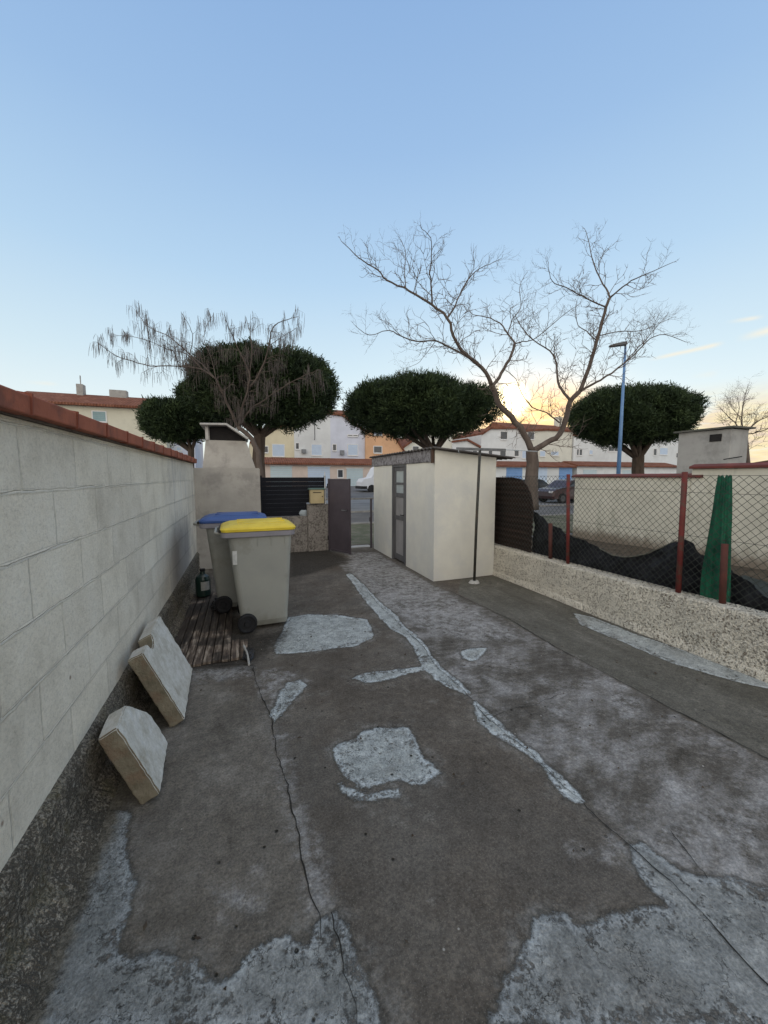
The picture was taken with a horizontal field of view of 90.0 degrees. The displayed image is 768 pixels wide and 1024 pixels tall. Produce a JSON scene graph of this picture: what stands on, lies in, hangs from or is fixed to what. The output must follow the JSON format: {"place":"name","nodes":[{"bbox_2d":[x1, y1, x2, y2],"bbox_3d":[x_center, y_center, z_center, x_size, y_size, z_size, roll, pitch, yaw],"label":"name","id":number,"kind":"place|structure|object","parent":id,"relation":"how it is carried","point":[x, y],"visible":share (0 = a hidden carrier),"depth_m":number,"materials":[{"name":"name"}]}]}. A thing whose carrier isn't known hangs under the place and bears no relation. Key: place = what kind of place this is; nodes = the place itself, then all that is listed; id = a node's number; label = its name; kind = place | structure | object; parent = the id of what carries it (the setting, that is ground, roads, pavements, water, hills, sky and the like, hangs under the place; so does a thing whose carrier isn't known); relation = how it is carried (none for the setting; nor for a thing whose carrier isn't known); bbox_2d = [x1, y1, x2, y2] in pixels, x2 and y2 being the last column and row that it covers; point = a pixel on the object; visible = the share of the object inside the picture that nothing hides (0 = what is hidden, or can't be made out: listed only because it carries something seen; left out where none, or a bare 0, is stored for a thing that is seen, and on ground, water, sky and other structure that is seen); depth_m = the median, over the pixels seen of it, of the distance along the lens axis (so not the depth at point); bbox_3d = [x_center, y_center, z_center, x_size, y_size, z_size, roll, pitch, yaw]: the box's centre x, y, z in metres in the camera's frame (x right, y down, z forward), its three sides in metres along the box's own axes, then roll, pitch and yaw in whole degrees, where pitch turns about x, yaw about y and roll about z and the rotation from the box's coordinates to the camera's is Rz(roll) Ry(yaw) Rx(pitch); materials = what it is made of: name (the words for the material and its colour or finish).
{"place":"outdoors","nodes":[
{"label":"outdoors","id":0,"kind":"place"},
{"bbox_2d":[0,0,767,462],"label":"sky","id":1,"kind":"structure","parent":0,"point":[171,157],"materials":[{"name":"blue"}]},
{"bbox_2d":[26,543,767,1023],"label":"yard ground","id":2,"kind":"structure","parent":0,"point":[510,881],"depth_m":1.79,"materials":[{"name":"concrete"}]},
{"bbox_2d":[98,706,167,803],"bbox_3d":[-1.339,1.250,2.093,0.264,0.422,0.432,-2,6,-20],"label":"stone slab","id":3,"kind":"object","parent":2,"relation":"on","point":[133,742],"depth_m":1.95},
{"bbox_2d":[128,616,191,726],"bbox_3d":[-1.611,1.130,2.819,0.338,0.528,0.741,-2,6,-20],"label":"stone slab","id":4,"kind":"object","parent":2,"relation":"on","point":[159,664],"depth_m":2.63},
{"bbox_2d":[175,592,247,666],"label":"board platform","id":5,"kind":"structure","parent":2,"relation":"on","point":[202,641],"depth_m":3.93,"materials":[{"name":"brown wood"}]},
{"bbox_2d":[195,568,210,596],"bbox_3d":[-2.476,0.959,5.251,0.190,0.370,0.192,-2,6,-20],"label":"canister","id":6,"kind":"object","parent":5,"relation":"on","point":[202,584],"visible":1,"depth_m":5.19,"materials":[{"name":"green plastic"}]},
{"bbox_2d":[210,597,230,610],"bbox_3d":[-2.001,1.131,4.774,0.332,0.165,0.297,5,7,41],"label":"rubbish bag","id":7,"kind":"object","parent":5,"relation":"on","point":[213,604],"visible":0.21,"depth_m":4.70,"materials":[{"name":"black plastic"}]},
{"bbox_2d":[193,511,266,612],"bbox_3d":[-1.895,0.594,4.834,0.829,1.177,0.624,-2,6,-19],"label":"wheelie bin","id":8,"kind":"object","parent":5,"relation":"on","point":[226,600],"visible":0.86,"depth_m":4.56,"materials":[{"name":"grey plastic"}]},
{"bbox_2d":[193,423,260,569],"bbox_3d":[-2.973,-0.308,7.247,1.200,2.593,0.859,-2,6,-20],"label":"masonry barbecue","id":9,"kind":"object","parent":2,"relation":"on","point":[227,477],"visible":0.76,"depth_m":6.86,"materials":[{"name":"beige concrete"}]},
{"bbox_2d":[242,647,254,660],"bbox_3d":[-1.259,1.304,3.547,0.124,0.046,0.269,-2,6,-20],"label":"plastic scrap","id":10,"kind":"object","parent":2,"relation":"on","point":[251,651],"visible":0.89,"depth_m":3.51,"materials":[{"name":"grey plastic"}]},
{"bbox_2d":[243,645,249,665],"bbox_3d":[-1.253,1.304,3.508,0.028,0.057,0.335,-3,6,-27],"label":"stick","id":11,"kind":"object","parent":10,"relation":"on","point":[246,651],"visible":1,"depth_m":3.47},
{"bbox_2d":[214,518,295,632],"bbox_3d":[-1.438,0.669,4.317,0.829,1.177,0.624,-2,6,-22],"label":"wheelie bin","id":12,"kind":"object","parent":2,"relation":"on","point":[260,548],"visible":1,"depth_m":4.08,"materials":[{"name":"grey plastic"}]},
{"bbox_2d":[252,665,320,936],"bbox_3d":[-0.670,1.431,2.368,0.049,0.004,2.194,-2,6,-25],"label":"ground crack","id":13,"kind":"object","parent":2,"relation":"on","point":[293,815],"visible":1,"depth_m":1.85,"materials":[{"name":"black concrete"}]},
{"bbox_2d":[267,503,328,552],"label":"front wall","id":14,"kind":"structure","parent":2,"relation":"on","point":[310,534],"depth_m":8.46,"materials":[{"name":"beige stone"}]},
{"bbox_2d":[260,476,325,516],"bbox_3d":[-1.967,-0.352,8.398,1.395,0.885,0.040,-2,6,-20],"label":"privacy screen","id":15,"kind":"object","parent":14,"relation":"on","point":[277,496],"visible":0.84,"depth_m":8.33,"materials":[{"name":"black metal"}]},
{"bbox_2d":[299,510,306,515],"bbox_3d":[-1.773,0.018,8.491,0.219,0.134,0.066,-2,6,-20],"label":"plastic bag","id":16,"kind":"object","parent":14,"relation":"on","point":[302,512],"visible":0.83,"depth_m":8.46,"materials":[{"name":"white plastic"}]},
{"bbox_2d":[308,488,325,503],"bbox_3d":[-1.482,-0.359,8.447,0.360,0.340,0.200,-2,6,-20],"label":"mailbox","id":17,"kind":"object","parent":14,"relation":"on","point":[316,495],"visible":1,"depth_m":8.37,"materials":[{"name":"beige metal"}]},
{"bbox_2d":[327,479,350,553],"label":"gate","id":18,"kind":"structure","parent":2,"relation":"on","point":[339,515],"depth_m":8.23,"materials":[{"name":"metal"}]},
{"bbox_2d":[331,912,356,1016],"bbox_3d":[-0.139,1.526,1.301,0.017,0.002,0.328,-2,6,-22],"label":"ground crack","id":19,"kind":"object","parent":2,"relation":"on","point":[342,959],"visible":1,"depth_m":1.32,"materials":[{"name":"black concrete"}]},
{"bbox_2d":[351,545,369,548],"bbox_3d":[-0.798,0.833,8.958,0.980,0.042,0.240,-2,6,-20],"label":"threshold","id":20,"kind":"object","parent":2,"relation":"on","point":[359,546],"visible":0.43,"depth_m":9.00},
{"bbox_2d":[369,498,371,547],"bbox_3d":[-0.309,0.272,8.894,0.060,1.170,0.050,-2,6,-20],"label":"latch post","id":21,"kind":"object","parent":2,"relation":"on","point":[370,518],"visible":0.86,"depth_m":8.87,"materials":[{"name":"grey metal"}]},
{"bbox_2d":[369,446,514,580],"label":"garden shed","id":22,"kind":"structure","parent":2,"relation":"on","point":[424,509],"depth_m":6.30,"materials":[{"name":"paint"}]},
{"bbox_2d":[394,467,403,561],"bbox_3d":[0.293,0.040,7.378,0.092,1.790,0.530,-2,6,-20],"label":"door","id":23,"kind":"structure","parent":22,"relation":"in","point":[398,471],"depth_m":7.42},
{"bbox_2d":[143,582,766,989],"bbox_3d":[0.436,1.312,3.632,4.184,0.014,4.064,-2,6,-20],"label":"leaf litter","id":24,"kind":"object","parent":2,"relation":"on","point":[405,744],"visible":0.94,"depth_m":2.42,"materials":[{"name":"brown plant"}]},
{"bbox_2d":[358,579,575,795],"bbox_3d":[0.253,1.278,4.090,0.086,0.011,4.550,-2,6,-18],"label":"ground crack","id":25,"kind":"object","parent":2,"relation":"on","point":[472,699],"visible":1,"depth_m":2.74,"materials":[{"name":"grey concrete"}]},
{"bbox_2d":[456,447,536,583],"bbox_3d":[1.787,0.058,6.061,1.500,2.095,0.170,-2,6,-20],"label":"clothes post","id":26,"kind":"object","parent":2,"relation":"on","point":[474,580],"visible":1,"depth_m":5.91,"materials":[{"name":"metal"}]},
{"bbox_2d":[455,593,767,758],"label":"ground crack","id":27,"kind":"object","parent":2,"relation":"on","point":[634,688],"visible":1,"depth_m":2.85,"materials":[{"name":"black concrete"}]},
{"bbox_2d":[492,543,767,682],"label":"boundary wall","id":28,"kind":"structure","parent":2,"relation":"on","point":[732,636],"depth_m":3.95,"materials":[{"name":"beige concrete"}]},
{"bbox_2d":[498,472,767,612],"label":"chain link fence","id":29,"kind":"object","parent":28,"relation":"on","point":[723,565],"visible":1,"depth_m":3.91,"materials":[{"name":"grey metal"}]},
{"bbox_2d":[494,477,533,552],"bbox_3d":[2.050,0.001,6.294,0.058,1.137,1.110,-2,6,-20],"label":"reed windbreak","id":30,"kind":"object","parent":29,"relation":"hanging from","point":[498,529],"visible":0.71,"depth_m":6.18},
{"bbox_2d":[532,511,767,611],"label":"shade cloth","id":31,"kind":"object","parent":29,"relation":"hanging from","point":[745,592],"visible":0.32,"depth_m":4.22,"materials":[{"name":"black fabric"}]},
{"bbox_2d":[584,804,767,984],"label":"ground crack","id":32,"kind":"object","parent":2,"relation":"on","point":[763,980],"visible":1,"depth_m":1.43,"materials":[{"name":"black concrete"}]},
{"bbox_2d":[670,830,707,877],"bbox_3d":[1.337,1.501,1.691,0.010,0.001,0.216,0,5,0],"label":"ground crack","id":33,"kind":"object","parent":2,"relation":"on","point":[687,852],"visible":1,"depth_m":1.70,"materials":[{"name":"black concrete"}]},
{"bbox_2d":[266,486,573,536],"bbox_3d":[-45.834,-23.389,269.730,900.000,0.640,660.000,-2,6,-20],"label":"ground","id":34,"kind":"structure","parent":0,"point":[362,516],"depth_m":20.11,"materials":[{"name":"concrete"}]},
{"bbox_2d":[25,375,169,447],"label":"house","id":35,"kind":"structure","parent":34,"relation":"on","point":[114,408],"depth_m":36.92,"materials":[{"name":"paint"}]},
{"bbox_2d":[91,410,106,422],"bbox_3d":[-26.903,-8.998,36.273,1.196,1.123,0.118,-2,6,-20],"label":"window","id":36,"kind":"structure","parent":35,"relation":"in","point":[95,416],"depth_m":36.31,"materials":[{"name":"glass"}]},
{"bbox_2d":[0,385,200,1023],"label":"block wall","id":37,"kind":"structure","parent":34,"relation":"on","point":[100,568],"depth_m":1.70,"materials":[{"name":"concrete"}]},
{"bbox_2d":[170,439,202,467],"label":"house","id":38,"kind":"structure","parent":34,"relation":"on","point":[198,453],"depth_m":42.78,"materials":[{"name":"white paint"}]},
{"bbox_2d":[88,299,327,476],"bbox_3d":[-6.201,-4.202,13.782,8.648,7.566,2.895,0,5,0],"label":"bare tree","id":39,"kind":"object","parent":34,"relation":"on","point":[178,352],"visible":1,"depth_m":13.73,"materials":[{"name":"brown plant"}]},
{"bbox_2d":[249,429,293,457],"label":"house","id":40,"kind":"structure","parent":34,"relation":"on","point":[279,443],"depth_m":47.87,"materials":[{"name":"beige paint"}]},
{"bbox_2d":[272,444,284,456],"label":"window","id":41,"kind":"structure","parent":40,"relation":"in","point":[275,450],"depth_m":47.88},
{"bbox_2d":[294,412,330,457],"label":"house","id":42,"kind":"structure","parent":34,"relation":"on","point":[312,441],"depth_m":49.32,"materials":[{"name":"white paint"}]},
{"bbox_2d":[295,442,299,449],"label":"window","id":43,"kind":"structure","parent":42,"relation":"in","point":[297,447],"depth_m":48.63,"materials":[{"name":"grey glass"}]},
{"bbox_2d":[311,444,321,455],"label":"window","id":44,"kind":"structure","parent":42,"relation":"in","point":[314,452],"depth_m":49.49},
{"bbox_2d":[264,457,371,485],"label":"garage block","id":45,"kind":"structure","parent":34,"relation":"on","point":[355,470],"depth_m":42.97,"materials":[{"name":"white paint"}]},
{"bbox_2d":[269,465,292,476],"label":"garage door","id":46,"kind":"structure","parent":45,"relation":"in","point":[273,468],"depth_m":41.43,"materials":[{"name":"white metal"}]},
{"bbox_2d":[307,466,330,485],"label":"garage door","id":47,"kind":"structure","parent":45,"relation":"in","point":[313,471],"depth_m":42.88,"materials":[{"name":"white metal"}]},
{"bbox_2d":[337,469,343,478],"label":"window","id":48,"kind":"structure","parent":45,"relation":"attached to","point":[340,473],"depth_m":43.73,"materials":[{"name":"grey glass"}]},
{"bbox_2d":[346,467,363,485],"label":"garage door","id":49,"kind":"structure","parent":45,"relation":"in","point":[354,474],"depth_m":44.31,"materials":[{"name":"white metal"}]},
{"bbox_2d":[330,412,364,458],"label":"house","id":50,"kind":"structure","parent":34,"relation":"on","point":[347,442],"depth_m":50.67,"materials":[{"name":"white paint"}]},
{"bbox_2d":[332,444,336,450],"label":"window","id":51,"kind":"structure","parent":50,"relation":"in","point":[334,446],"depth_m":50.27,"materials":[{"name":"grey glass"}]},
{"bbox_2d":[347,444,357,455],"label":"window","id":52,"kind":"structure","parent":50,"relation":"in","point":[350,452],"depth_m":51.13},
{"bbox_2d":[355,467,373,491],"bbox_3d":[0.137,-3.206,37.129,5.480,2.510,1.960,-2,6,-20],"label":"parked van","id":53,"kind":"object","parent":34,"relation":"on","point":[367,482],"visible":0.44,"depth_m":35.71,"materials":[{"name":"white paint"}]},
{"bbox_2d":[365,432,404,458],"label":"house","id":54,"kind":"structure","parent":34,"relation":"on","point":[381,445],"depth_m":52.00,"materials":[{"name":"orange paint"}]},
{"bbox_2d":[373,446,381,453],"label":"window","id":55,"kind":"structure","parent":54,"relation":"in","point":[376,449],"depth_m":51.91,"materials":[{"name":"grey glass"}]},
{"bbox_2d":[397,436,451,450],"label":"house","id":56,"kind":"structure","parent":34,"relation":"on","point":[407,445],"depth_m":54.96,"materials":[{"name":"paint"}]},
{"bbox_2d":[452,438,480,451],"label":"house","id":57,"kind":"structure","parent":34,"relation":"on","point":[467,443],"depth_m":56.54,"materials":[{"name":"white paint"}]},
{"bbox_2d":[452,427,527,460],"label":"house","id":58,"kind":"structure","parent":34,"relation":"on","point":[489,437],"depth_m":58.63,"materials":[{"name":"white paint"}]},
{"bbox_2d":[500,431,507,439],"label":"window","id":59,"kind":"structure","parent":58,"relation":"in","point":[502,433],"depth_m":58.44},
{"bbox_2d":[514,449,518,456],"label":"window","id":60,"kind":"structure","parent":58,"relation":"in","point":[516,453],"depth_m":59.48,"materials":[{"name":"grey glass"}]},
{"bbox_2d":[522,450,526,458],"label":"window","id":61,"kind":"structure","parent":58,"relation":"in","point":[523,452],"depth_m":60.02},
{"bbox_2d":[487,417,571,429],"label":"house","id":62,"kind":"structure","parent":34,"relation":"on","point":[556,425],"depth_m":78.07,"materials":[{"name":"paint"}]},
{"bbox_2d":[496,461,576,483],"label":"garage block","id":63,"kind":"structure","parent":34,"relation":"on","point":[547,470],"depth_m":53.56,"materials":[{"name":"white paint"}]},
{"bbox_2d":[506,467,522,478],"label":"garage door","id":64,"kind":"structure","parent":63,"relation":"in","point":[510,471],"depth_m":51.92,"materials":[{"name":"blue metal"}]},
{"bbox_2d":[538,467,547,482],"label":"garage door","id":65,"kind":"structure","parent":63,"relation":"in","point":[542,470],"depth_m":53.59,"materials":[{"name":"white metal"}]},
{"bbox_2d":[559,467,571,478],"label":"garage door","id":66,"kind":"structure","parent":63,"relation":"in","point":[562,470],"depth_m":54.90,"materials":[{"name":"blue metal"}]},
{"bbox_2d":[526,429,572,461],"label":"house","id":67,"kind":"structure","parent":34,"relation":"on","point":[539,436],"depth_m":62.79,"materials":[{"name":"paint"}]},
{"bbox_2d":[527,432,534,439],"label":"window","id":68,"kind":"structure","parent":67,"relation":"in","point":[533,435],"depth_m":61.20,"materials":[{"name":"grey glass"}]},
{"bbox_2d":[539,451,545,456],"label":"window","id":69,"kind":"structure","parent":67,"relation":"in","point":[541,454],"depth_m":62.17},
{"bbox_2d":[551,451,558,455],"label":"window","id":70,"kind":"structure","parent":67,"relation":"in","point":[554,452],"depth_m":63.07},
{"bbox_2d":[571,434,605,461],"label":"house","id":71,"kind":"structure","parent":34,"relation":"on","point":[592,452],"depth_m":65.13,"materials":[{"name":"white paint"}]},
{"bbox_2d":[609,341,626,473],"bbox_3d":[12.080,-4.479,20.175,0.971,8.628,0.300,0,5,0],"label":"street lamp","id":72,"kind":"object","parent":34,"relation":"on","point":[619,452],"visible":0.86,"depth_m":20.07,"materials":[{"name":"blue metal"}]},
{"bbox_2d":[605,444,631,461],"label":"house","id":73,"kind":"structure","parent":34,"relation":"on","point":[611,456],"depth_m":67.80,"materials":[{"name":"white paint"}]},
{"bbox_2d":[608,446,617,451],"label":"window","id":74,"kind":"structure","parent":73,"relation":"in","point":[614,449],"depth_m":67.52,"materials":[{"name":"grey glass"}]},
{"bbox_2d":[563,461,676,478],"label":"garage block","id":75,"kind":"structure","parent":34,"relation":"on","point":[588,467],"depth_m":58.42,"materials":[{"name":"white paint"}]},
{"bbox_2d":[583,469,596,473],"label":"garage door","id":76,"kind":"structure","parent":75,"relation":"in","point":[586,470],"depth_m":56.56,"materials":[{"name":"white metal"}]},
{"bbox_2d":[622,469,631,477],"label":"garage door","id":77,"kind":"structure","parent":75,"relation":"in","point":[625,471],"depth_m":59.10,"materials":[{"name":"white metal"}]},
{"bbox_2d":[567,378,711,477],"bbox_3d":[15.127,-4.194,23.721,8.538,7.326,7.530,-2,6,-20],"label":"stone pine","id":78,"kind":"object","parent":34,"relation":"on","point":[657,413],"visible":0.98,"depth_m":21.38,"materials":[{"name":"green plant"}]},
{"bbox_2d":[644,438,678,464],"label":"house","id":79,"kind":"structure","parent":34,"relation":"on","point":[663,453],"depth_m":70.86,"materials":[{"name":"white paint"}]},
{"bbox_2d":[653,448,656,455],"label":"window","id":80,"kind":"structure","parent":79,"relation":"in","point":[654,449],"depth_m":70.07,"materials":[{"name":"grey glass"}]},
{"bbox_2d":[659,447,667,454],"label":"window","id":81,"kind":"structure","parent":79,"relation":"in","point":[662,450],"depth_m":70.81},
{"bbox_2d":[571,462,767,569],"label":"garden wall","id":82,"kind":"structure","parent":34,"relation":"on","point":[756,468],"depth_m":8.33,"materials":[{"name":"beige paint"}]},
{"bbox_2d":[674,425,755,473],"bbox_3d":[7.540,-0.550,9.023,1.028,2.745,1.252,-2,6,-20],"label":"masonry chimney","id":83,"kind":"object","parent":34,"relation":"on","point":[724,444],"visible":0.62,"depth_m":8.69,"materials":[{"name":"white paint"}]},
{"bbox_2d":[269,499,573,510],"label":"parking strip","id":84,"kind":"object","parent":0,"point":[360,505],"depth_m":24.19,"materials":[{"name":"grey asphalt"}]},
{"bbox_2d":[132,393,212,467],"bbox_3d":[-10.585,-3.137,19.789,3.984,5.948,3.791,-2,6,-20],"label":"stone pine","id":85,"kind":"object","parent":84,"relation":"on","point":[173,420],"visible":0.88,"depth_m":18.71,"materials":[{"name":"green plant"}]},
{"bbox_2d":[169,380,242,428],"bbox_3d":[-9.030,-3.817,20.753,4.288,7.126,3.690,-2,6,-20],"label":"stone pine","id":86,"kind":"object","parent":84,"relation":"on","point":[179,389],"visible":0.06,"depth_m":19.45,"materials":[{"name":"green plant"}]},
{"bbox_2d":[173,336,342,490],"bbox_3d":[-5.242,-3.663,17.269,7.322,7.555,6.026,-2,6,-20],"label":"stone pine","id":87,"kind":"object","parent":84,"relation":"on","point":[291,412],"visible":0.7,"depth_m":15.43,"materials":[{"name":"green plant"}]},
{"bbox_2d":[336,363,507,447],"bbox_3d":[2.127,-4.215,22.791,9.762,7.563,8.504,-2,6,-20],"label":"stone pine","id":88,"kind":"object","parent":84,"relation":"on","point":[414,406],"visible":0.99,"depth_m":20.09,"materials":[{"name":"green plant"}]},
{"bbox_2d":[326,497,573,523],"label":"kerb","id":89,"kind":"structure","parent":84,"relation":"on","point":[373,510],"depth_m":18.44,"materials":[{"name":"concrete"}]},
{"bbox_2d":[522,479,554,499],"bbox_3d":[10.794,-1.657,28.200,4.100,1.500,1.800,-2,6,-20],"label":"parked car","id":90,"kind":"object","parent":84,"relation":"on","point":[541,484],"visible":0.09,"depth_m":27.48,"materials":[{"name":"black paint"}]},
{"bbox_2d":[538,479,574,502],"bbox_3d":[12.114,-1.392,25.316,4.100,1.500,1.800,-2,6,-20],"label":"parked car","id":91,"kind":"object","parent":84,"relation":"on","point":[561,489],"visible":0.54,"depth_m":24.38,"materials":[{"name":"red paint"}]},
{"bbox_2d":[351,515,572,544],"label":"verge","id":92,"kind":"structure","parent":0,"point":[360,533],"depth_m":12.14,"materials":[{"name":"grey plant"}]},
{"bbox_2d":[339,213,698,509],"bbox_3d":[5.802,-5.970,15.224,15.093,11.812,4.849,-1,5,-6],"label":"bare tree","id":93,"kind":"object","parent":92,"relation":"on","point":[532,465],"visible":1,"depth_m":14.95,"materials":[{"name":"brown plant"}]},
{"bbox_2d":[707,371,767,462],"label":"bare tree","id":94,"kind":"object","parent":92,"relation":"on","point":[742,421],"visible":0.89,"depth_m":19.60,"materials":[{"name":"brown plant"}]},
{"bbox_2d":[531,534,767,581],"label":"garden soil","id":95,"kind":"structure","parent":0,"point":[750,573],"depth_m":8.53,"materials":[{"name":"brown soil"}]},
{"bbox_2d":[700,476,731,602],"bbox_3d":[3.160,0.495,3.636,0.222,1.688,0.212,-2,6,-20],"label":"folded parasol","id":96,"kind":"object","parent":95,"relation":"on","point":[716,519],"visible":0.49,"depth_m":3.57,"materials":[{"name":"green fabric"}]},
{"bbox_2d":[742,575,767,597],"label":"ground tarp","id":97,"kind":"object","parent":95,"relation":"on","point":[761,583],"visible":0.02,"depth_m":5.82,"materials":[{"name":"grey plastic"}]}
]}

